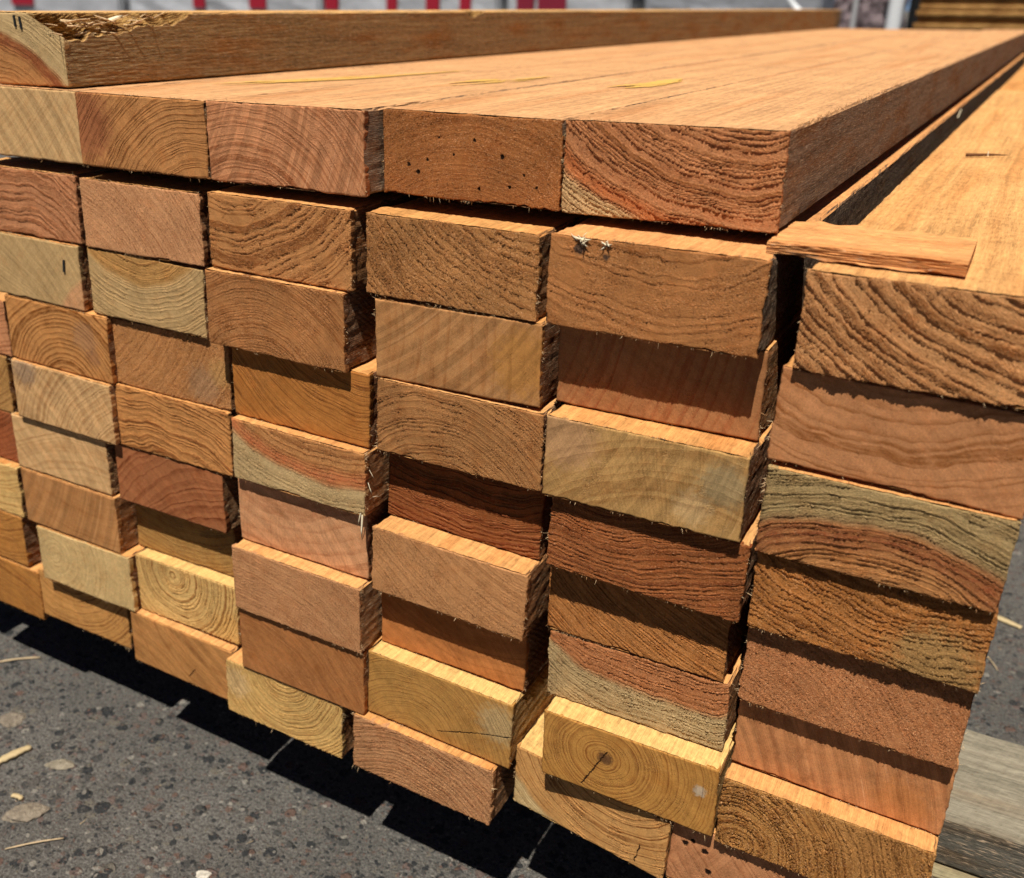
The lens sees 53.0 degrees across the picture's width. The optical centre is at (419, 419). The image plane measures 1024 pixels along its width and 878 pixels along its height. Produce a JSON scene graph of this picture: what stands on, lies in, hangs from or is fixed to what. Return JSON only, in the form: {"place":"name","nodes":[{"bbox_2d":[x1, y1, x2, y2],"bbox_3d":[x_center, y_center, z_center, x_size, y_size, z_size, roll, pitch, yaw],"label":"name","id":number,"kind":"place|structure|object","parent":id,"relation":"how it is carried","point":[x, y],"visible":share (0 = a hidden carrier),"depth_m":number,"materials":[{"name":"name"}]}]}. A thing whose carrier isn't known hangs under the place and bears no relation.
{"place":"outdoors","nodes":[
{"label":"outdoors","id":0,"kind":"place"},
{"bbox_2d":[0,11,1023,877],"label":"ground","id":1,"kind":"structure","parent":0,"point":[170,777],"depth_m":0.69,"materials":[{"name":"grey asphalt"}]},
{"bbox_2d":[0,711,25,727],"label":"pebble","id":2,"kind":"object","parent":1,"relation":"on","point":[11,719],"visible":1,"depth_m":0.75,"materials":[{"name":"stone"}]},
{"bbox_2d":[0,744,31,764],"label":"wood chip","id":3,"kind":"object","parent":1,"relation":"on","point":[12,754],"visible":1,"depth_m":0.72,"materials":[{"name":"beige wood"}]},
{"bbox_2d":[11,793,23,800],"bbox_3d":[-0.268,0.251,0.679,0.009,0.002,0.005,13,25,28],"label":"wood chip","id":4,"kind":"object","parent":1,"relation":"on","point":[18,796],"visible":1,"depth_m":0.68,"materials":[{"name":"beige wood"}]},
{"bbox_2d":[0,657,39,661],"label":"straw","id":5,"kind":"object","parent":1,"relation":"on","point":[18,659],"visible":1,"depth_m":0.82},
{"bbox_2d":[2,802,49,822],"bbox_3d":[-0.258,0.258,0.668,0.031,0.007,0.018,-5,23,-14],"label":"pebble","id":6,"kind":"object","parent":1,"relation":"on","point":[25,812],"visible":1,"depth_m":0.67,"materials":[{"name":"stone"}]},
{"bbox_2d":[5,837,63,849],"bbox_3d":[-0.242,0.267,0.643,0.035,0.001,0.001,-6,23,-15],"label":"straw","id":7,"kind":"object","parent":1,"relation":"on","point":[33,842],"visible":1,"depth_m":0.64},
{"bbox_2d":[45,759,74,769],"bbox_3d":[-0.250,0.240,0.710,0.022,0.004,0.011,1,22,2],"label":"pebble","id":8,"kind":"object","parent":1,"relation":"on","point":[61,764],"visible":1,"depth_m":0.71,"materials":[{"name":"stone"}]},
{"bbox_2d":[0,0,129,10],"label":"wrapped lumber bundle","id":9,"kind":"object","parent":1,"relation":"on","point":[64,5],"visible":0.06,"depth_m":9.26,"materials":[{"name":"white plastic"}]},
{"bbox_2d":[196,870,211,877],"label":"pebble","id":10,"kind":"object","parent":1,"relation":"on","point":[202,874],"visible":1,"depth_m":0.62,"materials":[{"name":"stone"}]},
{"bbox_2d":[130,0,324,10],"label":"wrapped lumber bundle","id":11,"kind":"object","parent":1,"relation":"on","point":[161,5],"visible":0.06,"depth_m":8.34,"materials":[{"name":"white plastic"}]},
{"bbox_2d":[325,0,507,9],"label":"wrapped lumber bundle","id":12,"kind":"object","parent":1,"relation":"on","point":[416,4],"visible":0.02,"depth_m":7.48,"materials":[{"name":"white plastic"}]},
{"bbox_2d":[508,0,644,9],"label":"wrapped lumber bundle","id":13,"kind":"object","parent":1,"relation":"on","point":[576,4],"visible":0.04,"depth_m":6.88,"materials":[{"name":"white plastic"}]},
{"bbox_2d":[645,0,834,9],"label":"wrapped lumber bundle","id":14,"kind":"object","parent":1,"relation":"on","point":[725,4],"visible":0.02,"depth_m":6.38,"materials":[{"name":"white plastic"}]},
{"bbox_2d":[849,0,858,28],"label":"grey pipe","id":15,"kind":"object","parent":1,"relation":"on","point":[854,14],"depth_m":4.83,"materials":[{"name":"grey metal"}]},
{"bbox_2d":[833,0,908,29],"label":"tarpaulin","id":16,"kind":"object","parent":1,"relation":"on","point":[871,14],"visible":0.11,"depth_m":4.91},
{"bbox_2d":[788,0,800,8],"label":"plastic sheet","id":17,"kind":"object","parent":16,"relation":"attached to","point":[793,4],"visible":0.2,"depth_m":4.91,"materials":[{"name":"white plastic"}]},
{"bbox_2d":[885,0,904,28],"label":"white post","id":18,"kind":"object","parent":1,"relation":"on","point":[894,14],"depth_m":4.80,"materials":[{"name":"plastic"}]},
{"bbox_2d":[905,0,920,28],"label":"black post","id":19,"kind":"object","parent":1,"relation":"on","point":[914,6],"depth_m":4.37,"materials":[{"name":"black metal"}]},
{"bbox_2d":[931,861,982,877],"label":"support timber","id":20,"kind":"object","parent":1,"relation":"on","point":[940,870],"depth_m":0.55,"materials":[{"name":"beige wood"}]},
{"bbox_2d":[935,729,1023,877],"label":"support timber","id":21,"kind":"object","parent":20,"relation":"on","point":[982,833],"visible":0.01,"depth_m":0.55,"materials":[{"name":"grey wood"}]},
{"bbox_2d":[0,556,49,619],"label":"lumber board","id":22,"kind":"object","parent":21,"relation":"on","point":[20,587],"visible":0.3,"depth_m":0.75,"materials":[{"name":"brown wood"}]},
{"bbox_2d":[0,509,40,566],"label":"lumber board","id":23,"kind":"object","parent":22,"relation":"on","point":[19,540],"visible":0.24,"depth_m":0.74,"materials":[{"name":"brown wood"}]},
{"bbox_2d":[0,457,27,517],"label":"lumber board","id":24,"kind":"object","parent":23,"relation":"on","point":[12,498],"visible":0.13,"depth_m":0.72,"materials":[{"name":"beige wood"}]},
{"bbox_2d":[0,409,18,462],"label":"lumber board","id":25,"kind":"object","parent":24,"relation":"on","point":[8,448],"visible":0.11,"depth_m":0.71,"materials":[{"name":"brown wood"}]},
{"bbox_2d":[0,354,17,412],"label":"lumber board","id":26,"kind":"object","parent":25,"relation":"on","point":[8,400],"visible":0.09,"depth_m":0.69,"materials":[{"name":"brown wood"}]},
{"bbox_2d":[0,292,13,356],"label":"lumber board","id":27,"kind":"object","parent":26,"relation":"on","point":[5,345],"visible":0.05,"depth_m":0.68,"materials":[{"name":"brown wood"}]},
{"bbox_2d":[38,567,133,649],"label":"lumber board","id":28,"kind":"object","parent":21,"relation":"on","point":[91,613],"visible":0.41,"depth_m":0.72,"materials":[{"name":"brown wood"}]},
{"bbox_2d":[36,524,147,611],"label":"lumber board","id":29,"kind":"object","parent":28,"relation":"on","point":[95,570],"visible":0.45,"depth_m":0.69,"materials":[{"name":"beige wood"}]},
{"bbox_2d":[21,467,138,553],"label":"lumber board","id":30,"kind":"object","parent":29,"relation":"on","point":[101,519],"visible":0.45,"depth_m":0.68,"materials":[{"name":"brown wood"}]},
{"bbox_2d":[11,412,119,495],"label":"lumber board","id":31,"kind":"object","parent":30,"relation":"on","point":[73,457],"visible":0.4,"depth_m":0.67,"materials":[{"name":"beige wood"}]},
{"bbox_2d":[10,357,120,444],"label":"lumber board","id":32,"kind":"object","parent":31,"relation":"on","point":[70,401],"visible":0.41,"depth_m":0.64,"materials":[{"name":"beige wood"}]},
{"bbox_2d":[4,294,117,383],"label":"lumber board","id":33,"kind":"object","parent":32,"relation":"on","point":[74,341],"visible":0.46,"depth_m":0.63,"materials":[{"name":"brown wood"}]},
{"bbox_2d":[0,230,93,310],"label":"lumber board","id":34,"kind":"object","parent":33,"relation":"on","point":[51,271],"visible":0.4,"depth_m":0.61,"materials":[{"name":"beige wood"}]},
{"bbox_2d":[0,157,126,243],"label":"lumber board","id":35,"kind":"object","parent":34,"relation":"on","point":[40,199],"visible":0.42,"depth_m":0.60,"materials":[{"name":"brown wood"}]},
{"bbox_2d":[0,28,838,164],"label":"lumber board","id":36,"kind":"object","parent":35,"relation":"on","point":[39,122],"visible":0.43,"depth_m":0.58,"materials":[{"name":"brown wood"}]},
{"bbox_2d":[0,9,840,87],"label":"lumber board","id":37,"kind":"object","parent":36,"relation":"on","point":[66,49],"visible":1,"depth_m":0.72,"materials":[{"name":"brown wood"}]},
{"bbox_2d":[130,606,241,699],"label":"lumber board","id":38,"kind":"object","parent":21,"relation":"on","point":[187,653],"visible":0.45,"depth_m":0.67,"materials":[{"name":"brown wood"}]},
{"bbox_2d":[135,548,241,644],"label":"lumber board","id":39,"kind":"object","parent":38,"relation":"on","point":[196,596],"visible":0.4,"depth_m":0.66,"materials":[{"name":"beige wood"}]},
{"bbox_2d":[135,504,242,576],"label":"lumber board","id":40,"kind":"object","parent":39,"relation":"on","point":[200,545],"visible":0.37,"depth_m":0.65,"materials":[{"name":"brown wood"}]},
{"bbox_2d":[115,442,240,533],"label":"lumber board","id":41,"kind":"object","parent":40,"relation":"on","point":[201,496],"visible":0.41,"depth_m":0.62,"materials":[{"name":"brown wood"}]},
{"bbox_2d":[115,383,238,475],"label":"lumber board","id":42,"kind":"object","parent":41,"relation":"on","point":[183,430],"visible":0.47,"depth_m":0.60,"materials":[{"name":"brown wood"}]},
{"bbox_2d":[112,317,234,409],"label":"lumber board","id":43,"kind":"object","parent":42,"relation":"on","point":[184,366],"visible":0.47,"depth_m":0.59,"materials":[{"name":"brown wood"}]},
{"bbox_2d":[87,247,213,338],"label":"lumber board","id":44,"kind":"object","parent":43,"relation":"on","point":[165,294],"visible":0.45,"depth_m":0.58,"materials":[{"name":"beige wood"}]},
{"bbox_2d":[79,171,242,266],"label":"lumber board","id":45,"kind":"object","parent":44,"relation":"on","point":[157,216],"visible":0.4,"depth_m":0.56,"materials":[{"name":"brown wood"}]},
{"bbox_2d":[75,29,882,181],"bbox_3d":[0.419,-0.502,1.411,0.094,0.043,2.203,13,25,28],"label":"lumber board","id":46,"kind":"object","parent":45,"relation":"on","point":[160,129],"visible":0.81,"depth_m":0.55,"materials":[{"name":"brown wood"}]},
{"bbox_2d":[222,648,354,758],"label":"lumber board","id":47,"kind":"object","parent":21,"relation":"on","point":[308,718],"visible":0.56,"depth_m":0.62,"materials":[{"name":"beige wood"}]},
{"bbox_2d":[236,608,381,714],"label":"lumber board","id":48,"kind":"object","parent":47,"relation":"on","point":[315,666],"visible":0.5,"depth_m":0.59,"materials":[{"name":"brown wood"}]},
{"bbox_2d":[232,538,381,652],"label":"lumber board","id":49,"kind":"object","parent":48,"relation":"on","point":[329,604],"visible":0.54,"depth_m":0.57,"materials":[{"name":"brown wood"}]},
{"bbox_2d":[238,478,390,579],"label":"lumber board","id":50,"kind":"object","parent":49,"relation":"on","point":[314,531],"visible":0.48,"depth_m":0.56,"materials":[{"name":"brown wood"}]},
{"bbox_2d":[231,414,388,537],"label":"lumber board","id":51,"kind":"object","parent":50,"relation":"on","point":[347,477],"visible":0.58,"depth_m":0.54,"materials":[{"name":"brown wood"}]},
{"bbox_2d":[232,347,379,448],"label":"lumber board","id":52,"kind":"object","parent":51,"relation":"on","point":[334,404],"visible":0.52,"depth_m":0.53,"materials":[{"name":"brown wood"}]},
{"bbox_2d":[203,267,380,372],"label":"lumber board","id":53,"kind":"object","parent":52,"relation":"on","point":[314,326],"visible":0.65,"depth_m":0.52,"materials":[{"name":"brown wood"}]},
{"bbox_2d":[207,184,424,290],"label":"lumber board","id":54,"kind":"object","parent":53,"relation":"on","point":[308,237],"visible":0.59,"depth_m":0.51,"materials":[{"name":"brown wood"}]},
{"bbox_2d":[205,29,928,196],"bbox_3d":[0.501,-0.483,1.364,0.098,0.042,2.202,13,25,29],"label":"lumber board","id":55,"kind":"object","parent":54,"relation":"on","point":[328,140],"visible":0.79,"depth_m":0.50,"materials":[{"name":"brown wood"}]},
{"bbox_2d":[352,710,515,825],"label":"lumber board","id":56,"kind":"object","parent":21,"relation":"on","point":[471,785],"visible":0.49,"depth_m":0.57,"materials":[{"name":"brown wood"}]},
{"bbox_2d":[368,640,555,768],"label":"lumber board","id":57,"kind":"object","parent":56,"relation":"on","point":[490,720],"visible":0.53,"depth_m":0.55,"materials":[{"name":"beige wood"}]},
{"bbox_2d":[379,592,551,690],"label":"lumber board","id":58,"kind":"object","parent":57,"relation":"on","point":[472,648],"visible":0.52,"depth_m":0.55,"materials":[{"name":"brown wood"}]},
{"bbox_2d":[371,514,550,640],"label":"lumber board","id":59,"kind":"object","parent":58,"relation":"on","point":[489,587],"visible":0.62,"depth_m":0.52,"materials":[{"name":"brown wood"}]},
{"bbox_2d":[385,453,551,559],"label":"lumber board","id":60,"kind":"object","parent":59,"relation":"on","point":[505,516],"visible":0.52,"depth_m":0.52,"materials":[{"name":"brown wood"}]},
{"bbox_2d":[376,377,564,490],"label":"lumber board","id":61,"kind":"object","parent":60,"relation":"on","point":[499,440],"visible":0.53,"depth_m":0.49,"materials":[{"name":"brown wood"}]},
{"bbox_2d":[372,296,559,407],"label":"lumber board","id":62,"kind":"object","parent":61,"relation":"on","point":[502,358],"visible":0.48,"depth_m":0.47,"materials":[{"name":"brown wood"}]},
{"bbox_2d":[366,196,595,321],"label":"lumber board","id":63,"kind":"object","parent":62,"relation":"on","point":[488,258],"visible":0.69,"depth_m":0.46,"materials":[{"name":"brown wood"}]},
{"bbox_2d":[382,30,977,211],"bbox_3d":[0.588,-0.468,1.329,0.093,0.042,2.202,13,25,28],"label":"lumber board","id":64,"kind":"object","parent":63,"relation":"on","point":[505,147],"visible":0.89,"depth_m":0.47,"materials":[{"name":"brown wood"}]},
{"bbox_2d":[513,695,672,877],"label":"lumber board","id":65,"kind":"object","parent":21,"relation":"on","point":[639,838],"visible":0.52,"depth_m":0.53,"materials":[{"name":"beige wood"}]},
{"bbox_2d":[539,695,738,836],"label":"lumber board","id":66,"kind":"object","parent":65,"relation":"on","point":[674,778],"visible":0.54,"depth_m":0.49,"materials":[{"name":"beige wood"}]},
{"bbox_2d":[547,628,746,750],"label":"lumber board","id":67,"kind":"object","parent":66,"relation":"on","point":[684,704],"visible":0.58,"depth_m":0.49,"materials":[{"name":"brown wood"}]},
{"bbox_2d":[546,565,750,681],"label":"lumber board","id":68,"kind":"object","parent":67,"relation":"on","point":[658,630],"visible":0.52,"depth_m":0.48,"materials":[{"name":"brown wood"}]},
{"bbox_2d":[546,496,761,622],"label":"lumber board","id":69,"kind":"object","parent":68,"relation":"on","point":[707,574],"visible":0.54,"depth_m":0.45,"materials":[{"name":"brown wood"}]},
{"bbox_2d":[542,403,773,541],"bbox_3d":[0.660,-0.328,1.310,0.091,0.043,2.202,13,25,29],"label":"lumber board","id":70,"kind":"object","parent":69,"relation":"on","point":[697,481],"visible":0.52,"depth_m":0.43,"materials":[{"name":"beige wood"}]},
{"bbox_2d":[556,309,801,440],"bbox_3d":[0.668,-0.370,1.308,0.095,0.042,2.202,12,25,29],"label":"lumber board","id":71,"kind":"object","parent":70,"relation":"on","point":[720,393],"visible":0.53,"depth_m":0.43,"materials":[{"name":"brown wood"}]},
{"bbox_2d":[546,53,1023,358],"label":"lumber board","id":72,"kind":"object","parent":71,"relation":"on","point":[731,291],"visible":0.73,"depth_m":0.41,"materials":[{"name":"brown wood"}]},
{"bbox_2d":[561,30,1023,233],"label":"lumber board","id":73,"kind":"object","parent":72,"relation":"on","point":[772,153],"visible":1,"depth_m":0.43,"materials":[{"name":"brown wood"}]},
{"bbox_2d":[666,821,807,877],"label":"lumber board","id":74,"kind":"object","parent":21,"relation":"on","point":[694,854],"visible":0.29,"depth_m":0.49,"materials":[{"name":"brown wood"}]},
{"bbox_2d":[714,760,938,877],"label":"lumber board","id":75,"kind":"object","parent":74,"relation":"on","point":[795,827],"visible":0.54,"depth_m":0.46,"materials":[{"name":"brown wood"}]},
{"bbox_2d":[731,700,962,836],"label":"lumber board","id":76,"kind":"object","parent":75,"relation":"on","point":[898,786],"visible":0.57,"depth_m":0.45,"materials":[{"name":"brown wood"}]},
{"bbox_2d":[737,626,975,772],"bbox_3d":[0.748,-0.236,1.303,0.094,0.044,2.202,13,26,28],"label":"lumber board","id":77,"kind":"object","parent":76,"relation":"on","point":[912,715],"visible":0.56,"depth_m":0.43,"materials":[{"name":"brown wood"}]},
{"bbox_2d":[747,551,998,693],"bbox_3d":[0.745,-0.272,1.284,0.093,0.040,2.201,13,25,28],"label":"lumber board","id":78,"kind":"object","parent":77,"relation":"on","point":[933,638],"visible":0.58,"depth_m":0.41,"materials":[{"name":"brown wood"}]},
{"bbox_2d":[755,460,1020,613],"bbox_3d":[0.743,-0.307,1.267,0.092,0.044,2.202,13,26,28],"label":"lumber board","id":79,"kind":"object","parent":78,"relation":"on","point":[957,553],"visible":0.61,"depth_m":0.39,"materials":[{"name":"brown wood"}]},
{"bbox_2d":[765,354,1023,519],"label":"lumber board","id":80,"kind":"object","parent":79,"relation":"on","point":[967,452],"visible":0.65,"depth_m":0.38,"materials":[{"name":"brown wood"}]},
{"bbox_2d":[793,90,1023,408],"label":"lumber board","id":81,"kind":"object","parent":80,"relation":"on","point":[953,336],"visible":0.97,"depth_m":0.37,"materials":[{"name":"brown wood"}]},
{"bbox_2d":[765,221,977,275],"bbox_3d":[0.174,-0.067,0.393,0.069,0.006,0.049,13,25,28],"label":"lath","id":82,"kind":"object","parent":81,"relation":"on","point":[889,249],"visible":1,"depth_m":0.38,"materials":[{"name":"brown wood"}]},
{"bbox_2d":[965,151,1003,156],"bbox_3d":[0.364,-0.170,0.652,0.030,0.004,0.003,0,22,-3],"label":"twig","id":83,"kind":"object","parent":81,"relation":"on","point":[977,154],"visible":1,"depth_m":0.65,"materials":[{"name":"brown wood"}]},
{"bbox_2d":[1000,66,1023,90],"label":"lumber board","id":84,"kind":"object","parent":80,"relation":"on","point":[1015,82],"visible":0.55,"depth_m":1.30,"materials":[{"name":"brown wood"}]},
{"bbox_2d":[997,615,1022,628],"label":"wood chip","id":85,"kind":"object","parent":1,"relation":"on","point":[1007,621],"visible":0.66,"depth_m":0.88,"materials":[{"name":"beige wood"}]},
{"bbox_3d":[3.179,-1.346,3.621,2.600,0.024,0.311,13,25,28],"label":"stacked plank","id":86,"kind":"object","parent":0,"visible":0},
{"bbox_2d":[913,23,1023,30],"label":"stacked plank","id":87,"kind":"object","parent":86,"relation":"on","point":[932,26],"visible":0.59,"depth_m":4.01,"materials":[{"name":"brown wood"}]},
{"bbox_2d":[917,17,1023,24],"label":"stacked plank","id":88,"kind":"object","parent":87,"relation":"on","point":[959,20],"visible":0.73,"depth_m":4.01,"materials":[{"name":"brown wood"}]},
{"bbox_2d":[915,11,1023,17],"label":"stacked plank","id":89,"kind":"object","parent":88,"relation":"on","point":[979,14],"visible":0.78,"depth_m":3.99,"materials":[{"name":"brown wood"}]},
{"bbox_2d":[919,4,1023,11],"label":"stacked plank","id":90,"kind":"object","parent":89,"relation":"on","point":[946,7],"visible":0.87,"depth_m":3.99,"materials":[{"name":"brown wood"}]},
{"bbox_2d":[920,0,1023,4],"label":"stacked plank","id":91,"kind":"object","parent":90,"relation":"on","point":[984,2],"visible":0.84,"depth_m":3.99,"materials":[{"name":"brown wood"}]}
]}

